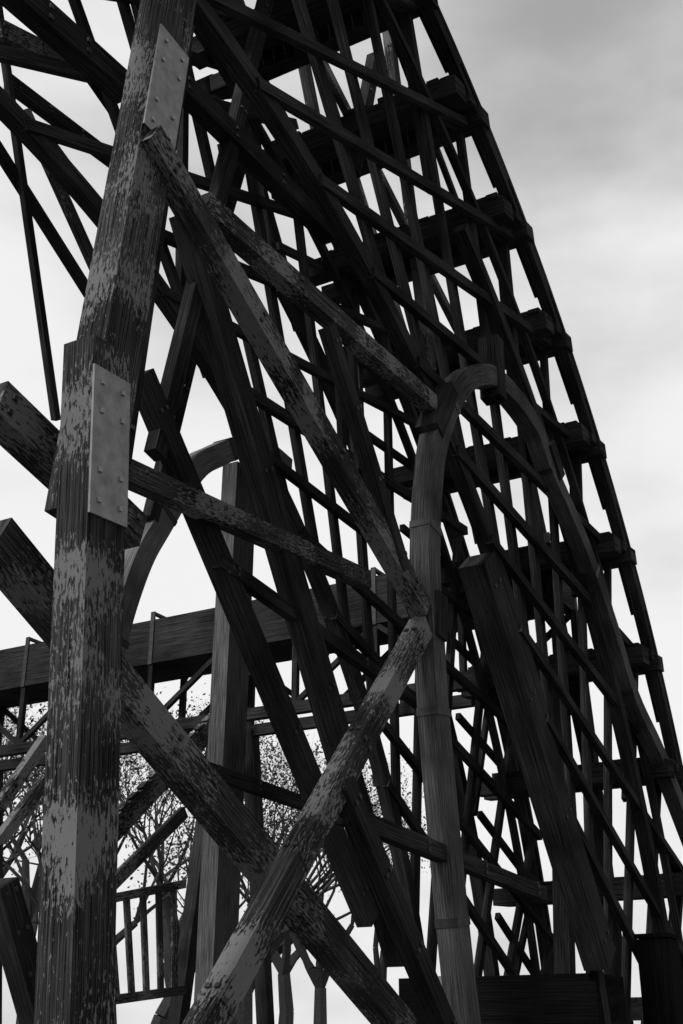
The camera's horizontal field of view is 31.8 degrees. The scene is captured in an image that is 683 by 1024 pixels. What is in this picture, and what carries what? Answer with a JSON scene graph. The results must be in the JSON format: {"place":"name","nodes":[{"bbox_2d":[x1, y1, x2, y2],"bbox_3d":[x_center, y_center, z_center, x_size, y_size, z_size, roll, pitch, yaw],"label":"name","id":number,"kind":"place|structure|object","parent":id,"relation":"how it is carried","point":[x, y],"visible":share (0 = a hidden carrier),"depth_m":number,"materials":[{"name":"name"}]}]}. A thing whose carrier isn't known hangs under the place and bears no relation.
{"place":"outdoors","nodes":[
{"label":"outdoors","id":0,"kind":"place"},
{"bbox_2d":[122,438,291,656],"bbox_3d":[-1.309,0.523,11.174,0.177,3.508,2.867,-13,-27,27],"label":"wheel ring","id":1,"kind":"object","parent":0,"point":[141,558],"visible":0.33,"depth_m":10.43,"materials":[{"name":"wood"}]},
{"bbox_2d":[0,0,454,1023],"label":"light wheel timbers","id":2,"kind":"object","parent":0,"point":[70,610],"visible":0.78,"depth_m":6.50,"materials":[{"name":"grey wood"}]},
{"bbox_2d":[0,0,682,1023],"label":"sky","id":3,"kind":"structure","parent":0,"point":[582,100],"materials":[{"name":"white"}]},
{"bbox_2d":[194,363,682,1023],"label":"wheel rings","id":4,"kind":"object","parent":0,"point":[218,915],"visible":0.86,"depth_m":10.68,"materials":[{"name":"wood"}]},
{"label":"ground","id":5,"kind":"structure","parent":0,"visible":0},
{"bbox_2d":[1,715,44,869],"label":"tree","id":6,"kind":"object","parent":5,"relation":"on","point":[9,860],"visible":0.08,"depth_m":48.44,"materials":[{"name":"black plant"}]},
{"bbox_2d":[1,703,122,877],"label":"tree","id":7,"kind":"object","parent":5,"relation":"on","point":[22,835],"visible":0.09,"depth_m":56.43,"materials":[{"name":"black plant"}]},
{"bbox_2d":[3,724,152,1023],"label":"tree","id":8,"kind":"object","parent":5,"relation":"on","point":[119,848],"visible":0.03,"depth_m":60.58,"materials":[{"name":"black plant"}]},
{"bbox_2d":[0,691,161,1023],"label":"tree","id":9,"kind":"object","parent":5,"relation":"on","point":[32,909],"visible":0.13,"depth_m":41.91,"materials":[{"name":"black plant"}]},
{"bbox_2d":[2,708,194,944],"bbox_3d":[-6.530,10.953,33.264,10.314,10.537,6.752,15,-28,-30],"label":"tree","id":10,"kind":"object","parent":5,"relation":"on","point":[120,936],"visible":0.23,"depth_m":33.88,"materials":[{"name":"black plant"}]},
{"bbox_2d":[20,687,325,1023],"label":"tree","id":11,"kind":"object","parent":5,"relation":"on","point":[162,1013],"visible":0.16,"depth_m":39.23,"materials":[{"name":"black plant"}]},
{"bbox_2d":[119,683,285,987],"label":"tree","id":12,"kind":"object","parent":5,"relation":"on","point":[167,961],"visible":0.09,"depth_m":48.19,"materials":[{"name":"black plant"}]},
{"bbox_2d":[121,738,422,1023],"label":"tree","id":13,"kind":"object","parent":5,"relation":"on","point":[245,1013],"visible":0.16,"depth_m":39.37,"materials":[{"name":"black plant"}]},
{"bbox_2d":[164,741,410,1023],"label":"tree","id":14,"kind":"object","parent":5,"relation":"on","point":[285,964],"visible":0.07,"depth_m":51.85,"materials":[{"name":"black plant"}]},
{"bbox_2d":[193,781,427,1023],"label":"tree","id":15,"kind":"object","parent":5,"relation":"on","point":[318,975],"visible":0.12,"depth_m":42.88,"materials":[{"name":"black plant"}]},
{"bbox_2d":[0,546,633,1023],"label":"flume aqueduct","id":16,"kind":"object","parent":5,"relation":"on","point":[182,648],"visible":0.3,"depth_m":16.99,"materials":[{"name":"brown wood"}]},
{"bbox_2d":[3,2,671,1023],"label":"iron straps","id":17,"kind":"object","parent":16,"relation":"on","point":[449,922],"visible":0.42,"depth_m":8.95,"materials":[{"name":"black metal"}]},
{"bbox_2d":[235,722,425,1023],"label":"tree","id":18,"kind":"object","parent":5,"relation":"on","point":[280,947],"visible":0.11,"depth_m":59.13,"materials":[{"name":"black plant"}]},
{"bbox_2d":[0,0,682,1023],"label":"rim lattice","id":19,"kind":"object","parent":5,"relation":"on","point":[234,66],"visible":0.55,"depth_m":11.70,"materials":[{"name":"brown wood"}]},
{"bbox_2d":[0,0,682,1023],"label":"wheel timbers","id":20,"kind":"object","parent":19,"relation":"on","point":[358,860],"visible":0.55,"depth_m":10.08,"materials":[{"name":"black wood"}]},
{"bbox_2d":[88,24,188,527],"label":"metal plates","id":21,"kind":"object","parent":20,"relation":"attached to","point":[109,443],"visible":0.88,"depth_m":5.83,"materials":[{"name":"metal"}]},
{"bbox_2d":[97,37,183,511],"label":"bolts","id":22,"kind":"object","parent":21,"relation":"attached to","point":[123,393],"visible":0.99,"depth_m":5.86,"materials":[{"name":"grey metal"}]},
{"bbox_2d":[114,715,208,1004],"bbox_3d":[-1.711,3.169,11.852,0.070,3.179,2.171,-13,-27,27],"label":"stair and railing","id":23,"kind":"object","parent":20,"relation":"attached to","point":[143,798],"visible":0.56,"depth_m":11.39,"materials":[{"name":"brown wood"}]},
{"bbox_2d":[191,0,682,1020],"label":"paddles","id":24,"kind":"object","parent":20,"relation":"attached to","point":[283,58],"visible":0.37,"depth_m":13.32,"materials":[{"name":"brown wood"}]},
{"bbox_2d":[399,933,682,1023],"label":"wooden beams","id":25,"kind":"structure","parent":19,"relation":"attached to","point":[573,998],"depth_m":11.27,"materials":[{"name":"black wood"}]},
{"bbox_2d":[319,808,429,979],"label":"tree","id":26,"kind":"object","parent":5,"relation":"on","point":[379,965],"visible":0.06,"depth_m":57.76,"materials":[{"name":"black plant"}]}
]}

